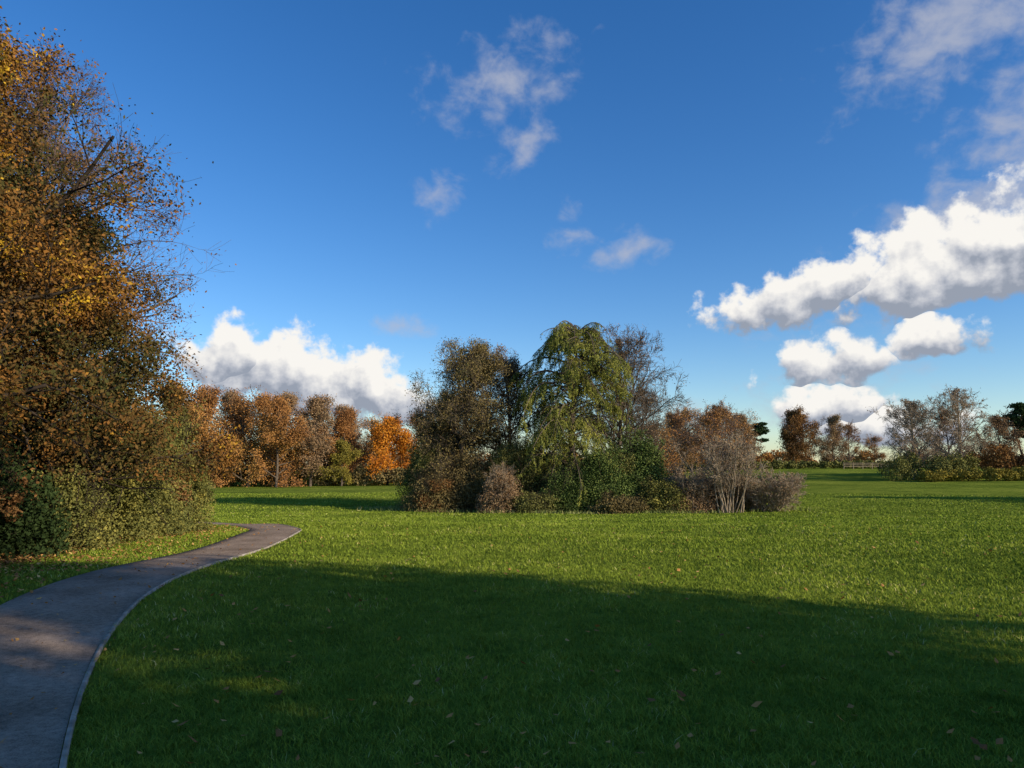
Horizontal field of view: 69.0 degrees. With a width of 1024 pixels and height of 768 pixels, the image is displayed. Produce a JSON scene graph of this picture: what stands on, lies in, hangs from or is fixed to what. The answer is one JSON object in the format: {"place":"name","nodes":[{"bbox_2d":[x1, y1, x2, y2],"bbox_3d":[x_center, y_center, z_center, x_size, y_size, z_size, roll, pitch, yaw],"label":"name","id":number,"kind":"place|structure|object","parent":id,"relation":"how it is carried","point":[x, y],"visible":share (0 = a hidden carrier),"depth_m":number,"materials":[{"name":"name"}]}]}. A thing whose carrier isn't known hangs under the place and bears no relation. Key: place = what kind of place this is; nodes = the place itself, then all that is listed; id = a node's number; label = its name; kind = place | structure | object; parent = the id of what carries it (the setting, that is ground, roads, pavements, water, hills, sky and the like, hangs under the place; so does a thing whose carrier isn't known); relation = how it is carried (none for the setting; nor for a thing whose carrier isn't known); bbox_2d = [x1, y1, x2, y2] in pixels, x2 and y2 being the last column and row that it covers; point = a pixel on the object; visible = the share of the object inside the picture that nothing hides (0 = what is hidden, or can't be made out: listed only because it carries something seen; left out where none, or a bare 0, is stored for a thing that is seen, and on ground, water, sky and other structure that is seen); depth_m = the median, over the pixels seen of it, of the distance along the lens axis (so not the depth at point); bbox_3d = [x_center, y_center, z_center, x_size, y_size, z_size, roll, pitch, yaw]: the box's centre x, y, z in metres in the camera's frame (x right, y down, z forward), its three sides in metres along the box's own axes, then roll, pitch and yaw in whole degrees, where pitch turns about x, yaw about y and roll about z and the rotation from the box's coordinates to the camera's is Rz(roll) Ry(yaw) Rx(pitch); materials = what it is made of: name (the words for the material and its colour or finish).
{"place":"outdoors","nodes":[
{"label":"outdoors","id":0,"kind":"place"},
{"bbox_2d":[0,522,299,767],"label":"path","id":1,"kind":"structure","parent":0,"point":[34,729],"depth_m":7.14,"materials":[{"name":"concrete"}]},
{"bbox_2d":[0,467,1023,767],"bbox_3d":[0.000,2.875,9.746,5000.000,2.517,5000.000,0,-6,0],"label":"grass ground","id":2,"kind":"structure","parent":0,"point":[850,483],"depth_m":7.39,"materials":[{"name":"green plant"}]},
{"bbox_2d":[0,439,73,560],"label":"holly bush","id":3,"kind":"object","parent":2,"relation":"on","point":[21,506],"visible":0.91,"depth_m":14.00,"materials":[{"name":"green plant"}]},
{"bbox_2d":[0,346,80,480],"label":"holly bush","id":4,"kind":"object","parent":2,"relation":"on","point":[21,450],"visible":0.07,"depth_m":17.56,"materials":[{"name":"green plant"}]},
{"bbox_2d":[15,456,118,553],"bbox_3d":[-9.292,2.538,15.416,2.019,2.132,2.047,0,-6,0],"label":"ivy hedge bush","id":5,"kind":"object","parent":2,"relation":"on","point":[77,504],"visible":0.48,"depth_m":15.32,"materials":[{"name":"green plant"}]},
{"bbox_2d":[0,6,157,481],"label":"autumn maple tree","id":6,"kind":"object","parent":2,"relation":"on","point":[7,391],"visible":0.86,"depth_m":12.94,"materials":[{"name":"orange plant"}]},
{"bbox_2d":[29,421,172,546],"bbox_3d":[-9.742,2.260,17.284,3.156,3.113,3.101,0,-6,0],"label":"ivy hedge bush","id":7,"kind":"object","parent":2,"relation":"on","point":[130,501],"visible":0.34,"depth_m":16.90,"materials":[{"name":"green plant"}]},
{"bbox_2d":[0,17,213,448],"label":"autumn maple tree","id":8,"kind":"object","parent":2,"relation":"on","point":[14,61],"visible":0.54,"depth_m":16.56,"materials":[{"name":"orange plant"}]},
{"bbox_2d":[3,40,236,462],"bbox_3d":[-14.278,-2.938,20.871,11.410,14.469,10.325,5,-8,-41],"label":"copper beech tree","id":9,"kind":"object","parent":2,"relation":"on","point":[61,147],"visible":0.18,"depth_m":21.57,"materials":[{"name":"brown plant"}]},
{"bbox_2d":[0,174,262,532],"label":"hawthorn tree","id":10,"kind":"object","parent":2,"relation":"on","point":[120,334],"visible":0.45,"depth_m":16.68,"materials":[{"name":"green plant"}]},
{"bbox_2d":[74,391,189,418],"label":"hawthorn bush","id":11,"kind":"object","parent":2,"relation":"on","point":[172,412],"depth_m":28.31,"materials":[{"name":"orange plant"}]},
{"bbox_2d":[110,449,190,538],"bbox_3d":[-9.689,2.862,19.199,2.612,2.477,2.637,0,-6,0],"label":"ivy hedge bush","id":12,"kind":"object","parent":2,"relation":"on","point":[166,512],"visible":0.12,"depth_m":19.15,"materials":[{"name":"green plant"}]},
{"bbox_2d":[113,403,193,533],"bbox_3d":[-10.559,2.212,20.733,3.329,4.278,3.692,6,-8,-42],"label":"ivy hedge bush","id":13,"kind":"object","parent":2,"relation":"on","point":[180,490],"visible":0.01,"depth_m":20.90,"materials":[{"name":"green plant"}]},
{"bbox_2d":[59,522,301,767],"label":"path edging kerb","id":14,"kind":"structure","parent":2,"relation":"on","point":[68,736],"depth_m":6.49,"materials":[{"name":"concrete"}]},
{"bbox_2d":[149,395,211,528],"bbox_3d":[-11.698,2.593,24.289,3.900,4.587,3.899,0,-6,0],"label":"ivy hedge bush","id":15,"kind":"object","parent":2,"relation":"on","point":[187,426],"visible":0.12,"depth_m":24.42,"materials":[{"name":"green plant"}]},
{"bbox_2d":[155,441,216,531],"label":"ivy hedge bush","id":16,"kind":"object","parent":2,"relation":"on","point":[201,488],"visible":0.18,"depth_m":22.58,"materials":[{"name":"green plant"}]},
{"bbox_2d":[160,380,212,459],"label":"beech tree","id":17,"kind":"object","parent":2,"relation":"on","point":[183,423],"visible":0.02,"depth_m":103.15,"materials":[{"name":"brown plant"}]},
{"bbox_2d":[168,382,253,486],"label":"beech tree","id":18,"kind":"object","parent":2,"relation":"on","point":[212,402],"visible":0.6,"depth_m":99.85,"materials":[{"name":"brown plant"}]},
{"bbox_2d":[189,387,256,467],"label":"oak tree","id":19,"kind":"object","parent":2,"relation":"on","point":[224,397],"visible":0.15,"depth_m":110.61,"materials":[{"name":"brown plant"}]},
{"bbox_2d":[203,388,280,486],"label":"beech tree","id":20,"kind":"object","parent":2,"relation":"on","point":[239,405],"visible":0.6,"depth_m":102.89,"materials":[{"name":"brown plant"}]},
{"bbox_2d":[218,384,292,484],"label":"beech tree","id":21,"kind":"object","parent":2,"relation":"on","point":[254,413],"visible":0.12,"depth_m":109.95,"materials":[{"name":"brown plant"}]},
{"bbox_2d":[239,391,316,487],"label":"beech tree","id":22,"kind":"object","parent":2,"relation":"on","point":[278,414],"visible":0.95,"depth_m":100.89,"materials":[{"name":"brown plant"}]},
{"bbox_2d":[251,391,315,483],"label":"oak tree","id":23,"kind":"object","parent":2,"relation":"on","point":[290,396],"visible":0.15,"depth_m":112.72,"materials":[{"name":"brown plant"}]},
{"bbox_2d":[282,392,337,486],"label":"oak tree","id":24,"kind":"object","parent":2,"relation":"on","point":[316,409],"visible":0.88,"depth_m":105.35,"materials":[{"name":"brown plant"}]},
{"bbox_2d":[212,463,407,485],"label":"hedge","id":25,"kind":"object","parent":2,"relation":"on","point":[389,476],"visible":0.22,"depth_m":107.34,"materials":[{"name":"green plant"}]},
{"bbox_2d":[290,397,354,482],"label":"beech tree","id":26,"kind":"object","parent":2,"relation":"on","point":[328,441],"visible":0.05,"depth_m":115.69,"materials":[{"name":"brown plant"}]},
{"bbox_2d":[317,437,362,485],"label":"lime tree","id":27,"kind":"object","parent":2,"relation":"on","point":[347,455],"visible":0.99,"depth_m":105.95,"materials":[{"name":"green plant"}]},
{"bbox_2d":[318,407,373,485],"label":"beech tree","id":28,"kind":"object","parent":2,"relation":"on","point":[344,421],"visible":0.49,"depth_m":112.71,"materials":[{"name":"brown plant"}]},
{"bbox_2d":[328,403,373,469],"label":"oak tree","id":29,"kind":"object","parent":2,"relation":"on","point":[339,407],"visible":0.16,"depth_m":119.46,"materials":[{"name":"brown plant"}]},
{"bbox_2d":[352,411,403,467],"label":"beech tree","id":30,"kind":"object","parent":2,"relation":"on","point":[371,423],"visible":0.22,"depth_m":125.42,"materials":[{"name":"brown plant"}]},
{"bbox_2d":[362,415,421,484],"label":"orange beech tree","id":31,"kind":"object","parent":2,"relation":"on","point":[381,444],"visible":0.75,"depth_m":110.39,"materials":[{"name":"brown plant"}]},
{"bbox_2d":[392,410,421,466],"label":"beech tree","id":32,"kind":"object","parent":2,"relation":"on","point":[408,456],"visible":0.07,"depth_m":116.44,"materials":[{"name":"brown plant"}]},
{"bbox_2d":[395,437,449,510],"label":"hawthorn bush","id":33,"kind":"object","parent":2,"relation":"on","point":[418,461],"visible":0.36,"depth_m":48.94,"materials":[{"name":"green plant"}]},
{"bbox_2d":[400,463,464,512],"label":"bramble bush","id":34,"kind":"object","parent":2,"relation":"on","point":[429,488],"visible":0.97,"depth_m":46.52,"materials":[{"name":"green plant"}]},
{"bbox_2d":[409,386,485,461],"bbox_3d":[-4.240,4.406,52.128,5.943,8.710,6.982,4,-8,-36],"label":"oak tree","id":35,"kind":"object","parent":2,"relation":"on","point":[457,437],"visible":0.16,"depth_m":51.66,"materials":[{"name":"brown plant"}]},
{"bbox_2d":[385,334,521,477],"bbox_3d":[-3.836,2.635,49.217,9.436,11.770,8.031,0,-6,0],"label":"oak tree","id":36,"kind":"object","parent":2,"relation":"on","point":[472,367],"visible":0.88,"depth_m":48.36,"materials":[{"name":"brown plant"}]},
{"bbox_2d":[432,440,495,512],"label":"hawthorn bush","id":37,"kind":"object","parent":2,"relation":"on","point":[468,486],"visible":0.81,"depth_m":47.34,"materials":[{"name":"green plant"}]},
{"bbox_2d":[475,460,523,512],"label":"hazel bush","id":38,"kind":"object","parent":2,"relation":"on","point":[499,489],"visible":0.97,"depth_m":45.38,"materials":[{"name":"brown plant"}]},
{"bbox_2d":[462,343,547,456],"bbox_3d":[0.517,3.004,52.243,7.194,11.717,8.143,-4,-7,32],"label":"birch tree","id":39,"kind":"object","parent":2,"relation":"on","point":[514,366],"visible":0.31,"depth_m":51.59,"materials":[{"name":"brown plant"}]},
{"bbox_2d":[0,523,1023,767],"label":"fallen leaves","id":40,"kind":"object","parent":2,"relation":"on","point":[676,745],"visible":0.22,"depth_m":9.99,"materials":[{"name":"brown plant"}]},
{"bbox_2d":[484,424,562,508],"bbox_3d":[0.813,5.492,48.456,4.747,5.870,3.969,-4,-7,32],"label":"hazel bush","id":41,"kind":"object","parent":2,"relation":"on","point":[518,459],"visible":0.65,"depth_m":47.90,"materials":[{"name":"green plant"}]},
{"bbox_2d":[505,488,561,512],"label":"bramble bush","id":42,"kind":"object","parent":2,"relation":"on","point":[532,501],"visible":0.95,"depth_m":45.08,"materials":[{"name":"green plant"}]},
{"bbox_2d":[537,462,592,513],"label":"holly bush","id":43,"kind":"object","parent":2,"relation":"on","point":[561,485],"visible":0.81,"depth_m":45.86,"materials":[{"name":"green plant"}]},
{"bbox_2d":[507,320,639,511],"bbox_3d":[4.158,2.840,49.634,10.782,14.466,9.921,0,-6,0],"label":"willow tree","id":44,"kind":"object","parent":2,"relation":"on","point":[566,339],"visible":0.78,"depth_m":48.21,"materials":[{"name":"green plant"}]},
{"bbox_2d":[349,504,823,513],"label":"rough grass","id":45,"kind":"structure","parent":2,"relation":"on","point":[392,508],"depth_m":45.76,"materials":[{"name":"green plant"}]},
{"bbox_2d":[566,434,641,513],"bbox_3d":[5.844,5.709,47.078,5.113,5.194,3.887,0,-6,0],"label":"holly bush","id":46,"kind":"object","parent":2,"relation":"on","point":[597,476],"visible":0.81,"depth_m":46.29,"materials":[{"name":"green plant"}]},
{"bbox_2d":[190,444,1021,470],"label":"distant woodland","id":47,"kind":"object","parent":2,"relation":"on","point":[771,456],"visible":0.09,"depth_m":217.04,"materials":[{"name":"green plant"}]},
{"bbox_2d":[587,489,654,513],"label":"bramble bush","id":48,"kind":"object","parent":2,"relation":"on","point":[624,503],"visible":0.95,"depth_m":44.94,"materials":[{"name":"green plant"}]},
{"bbox_2d":[573,322,694,457],"bbox_3d":[7.777,2.136,52.051,8.443,13.421,8.428,1,-6,-9],"label":"bare ash tree","id":49,"kind":"object","parent":2,"relation":"on","point":[626,354],"visible":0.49,"depth_m":51.23,"materials":[{"name":"brown plant"}]},
{"bbox_2d":[602,379,684,470],"bbox_3d":[9.435,4.274,55.779,6.237,9.932,6.248,4,-7,-34],"label":"bare ash tree","id":50,"kind":"object","parent":2,"relation":"on","point":[655,426],"visible":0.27,"depth_m":55.40,"materials":[{"name":"brown plant"}]},
{"bbox_2d":[614,424,677,510],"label":"laurel bush","id":51,"kind":"object","parent":2,"relation":"on","point":[649,459],"visible":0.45,"depth_m":47.76,"materials":[{"name":"green plant"}]},
{"bbox_2d":[637,473,691,513],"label":"bramble bush","id":52,"kind":"object","parent":2,"relation":"on","point":[663,495],"visible":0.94,"depth_m":45.51,"materials":[{"name":"green plant"}]},
{"bbox_2d":[644,417,687,477],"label":"beech tree","id":53,"kind":"object","parent":2,"relation":"on","point":[666,439],"visible":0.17,"depth_m":75.94,"materials":[{"name":"brown plant"}]},
{"bbox_2d":[646,407,707,475],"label":"bare ash tree","id":54,"kind":"object","parent":2,"relation":"on","point":[676,420],"visible":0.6,"depth_m":99.05,"materials":[{"name":"brown plant"}]},
{"bbox_2d":[661,419,698,473],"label":"oak tree","id":55,"kind":"object","parent":2,"relation":"on","point":[689,459],"visible":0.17,"depth_m":107.06,"materials":[{"name":"brown plant"}]},
{"bbox_2d":[663,403,706,468],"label":"beech tree","id":56,"kind":"object","parent":2,"relation":"on","point":[693,411],"visible":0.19,"depth_m":148.29,"materials":[{"name":"brown plant"}]},
{"bbox_2d":[668,473,715,513],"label":"bramble bush","id":57,"kind":"object","parent":2,"relation":"on","point":[696,498],"visible":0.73,"depth_m":45.96,"materials":[{"name":"brown plant"}]},
{"bbox_2d":[660,463,739,512],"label":"bare bramble bush","id":58,"kind":"object","parent":2,"relation":"on","point":[701,472],"visible":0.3,"depth_m":47.32,"materials":[{"name":"brown plant"}]},
{"bbox_2d":[687,406,735,466],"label":"bare ash tree","id":59,"kind":"object","parent":2,"relation":"on","point":[717,435],"visible":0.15,"depth_m":111.45,"materials":[{"name":"brown plant"}]},
{"bbox_2d":[679,399,744,469],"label":"bare ash tree","id":60,"kind":"object","parent":2,"relation":"on","point":[710,417],"visible":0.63,"depth_m":95.88,"materials":[{"name":"brown plant"}]},
{"bbox_2d":[670,426,768,512],"bbox_3d":[13.226,5.370,46.262,4.704,5.600,5.241,3,-7,-24],"label":"bare dogwood shrub","id":61,"kind":"object","parent":2,"relation":"on","point":[719,470],"visible":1,"depth_m":45.55,"materials":[{"name":"brown plant"}]},
{"bbox_2d":[690,395,748,457],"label":"bare ash tree","id":62,"kind":"object","parent":2,"relation":"on","point":[720,404],"visible":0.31,"depth_m":153.38,"materials":[{"name":"brown plant"}]},
{"bbox_2d":[695,472,762,510],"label":"bramble bush","id":63,"kind":"object","parent":2,"relation":"on","point":[747,504],"visible":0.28,"depth_m":47.50,"materials":[{"name":"brown plant"}]},
{"bbox_2d":[715,404,761,463],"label":"beech tree","id":64,"kind":"object","parent":2,"relation":"on","point":[745,425],"visible":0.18,"depth_m":157.15,"materials":[{"name":"brown plant"}]},
{"bbox_2d":[732,412,765,461],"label":"oak tree","id":65,"kind":"object","parent":2,"relation":"on","point":[753,436],"visible":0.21,"depth_m":168.17,"materials":[{"name":"brown plant"}]},
{"bbox_2d":[750,422,770,441],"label":"pine tree","id":66,"kind":"object","parent":2,"relation":"on","point":[761,430],"visible":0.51,"depth_m":172.61,"materials":[{"name":"green plant"}]},
{"bbox_2d":[733,467,808,511],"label":"bare bramble bush","id":67,"kind":"object","parent":2,"relation":"on","point":[778,494],"visible":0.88,"depth_m":46.08,"materials":[{"name":"brown plant"}]},
{"bbox_2d":[775,405,820,461],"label":"beech tree","id":68,"kind":"object","parent":2,"relation":"on","point":[791,429],"visible":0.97,"depth_m":173.73,"materials":[{"name":"brown plant"}]},
{"bbox_2d":[779,414,825,460],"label":"bare ash tree","id":69,"kind":"object","parent":2,"relation":"on","point":[812,453],"visible":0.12,"depth_m":181.60,"materials":[{"name":"brown plant"}]},
{"bbox_2d":[683,459,924,471],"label":"hedge","id":70,"kind":"object","parent":2,"relation":"on","point":[789,464],"visible":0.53,"depth_m":159.47,"materials":[{"name":"green plant"}]},
{"bbox_2d":[813,413,850,460],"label":"oak tree","id":71,"kind":"object","parent":2,"relation":"on","point":[834,425],"visible":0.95,"depth_m":178.59,"materials":[{"name":"brown plant"}]},
{"bbox_2d":[826,419,863,460],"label":"bare ash tree","id":72,"kind":"object","parent":2,"relation":"on","point":[850,434],"visible":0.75,"depth_m":182.07,"materials":[{"name":"brown plant"}]},
{"bbox_2d":[858,434,888,461],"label":"beech tree","id":73,"kind":"object","parent":2,"relation":"on","point":[874,451],"visible":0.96,"depth_m":184.44,"materials":[{"name":"brown plant"}]},
{"bbox_2d":[843,462,922,468],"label":"wooden fence","id":74,"kind":"object","parent":2,"relation":"on","point":[862,466],"visible":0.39,"depth_m":157.00,"materials":[{"name":"brown wood"}]},
{"bbox_2d":[865,399,944,478],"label":"bare ash tree","id":75,"kind":"object","parent":2,"relation":"on","point":[909,415],"visible":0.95,"depth_m":108.13,"materials":[{"name":"brown plant"}]},
{"bbox_2d":[883,397,949,461],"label":"bare ash tree","id":76,"kind":"object","parent":2,"relation":"on","point":[906,401],"visible":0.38,"depth_m":113.22,"materials":[{"name":"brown plant"}]},
{"bbox_2d":[877,448,980,480],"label":"hawthorn hedge","id":77,"kind":"object","parent":2,"relation":"on","point":[902,468],"visible":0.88,"depth_m":103.83,"materials":[{"name":"green plant"}]},
{"bbox_2d":[923,404,982,459],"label":"bare ash tree","id":78,"kind":"object","parent":2,"relation":"on","point":[938,418],"visible":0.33,"depth_m":118.42,"materials":[{"name":"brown plant"}]},
{"bbox_2d":[908,385,998,462],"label":"bare ash tree","id":79,"kind":"object","parent":2,"relation":"on","point":[953,395],"visible":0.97,"depth_m":106.33,"materials":[{"name":"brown plant"}]},
{"bbox_2d":[915,465,1023,481],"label":"yellow hedge","id":80,"kind":"object","parent":2,"relation":"on","point":[990,474],"visible":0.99,"depth_m":99.69,"materials":[{"name":"green plant"}]},
{"bbox_2d":[972,413,1023,467],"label":"oak tree","id":81,"kind":"object","parent":2,"relation":"on","point":[997,421],"visible":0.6,"depth_m":110.86,"materials":[{"name":"brown plant"}]},
{"bbox_2d":[975,440,1023,470],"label":"beech hedge","id":82,"kind":"object","parent":2,"relation":"on","point":[999,458],"visible":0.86,"depth_m":106.05,"materials":[{"name":"orange plant"}]},
{"bbox_2d":[999,402,1023,455],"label":"pine tree","id":83,"kind":"object","parent":2,"relation":"on","point":[1015,417],"visible":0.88,"depth_m":112.18,"materials":[{"name":"green plant"}]},
{"bbox_2d":[1001,417,1023,437],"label":"pine tree","id":84,"kind":"object","parent":2,"relation":"on","point":[1009,425],"visible":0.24,"depth_m":118.43,"materials":[{"name":"green plant"}]},
{"bbox_2d":[0,0,1023,464],"label":"sky","id":85,"kind":"structure","parent":0,"point":[817,206],"materials":[{"name":"blue"}]}
]}

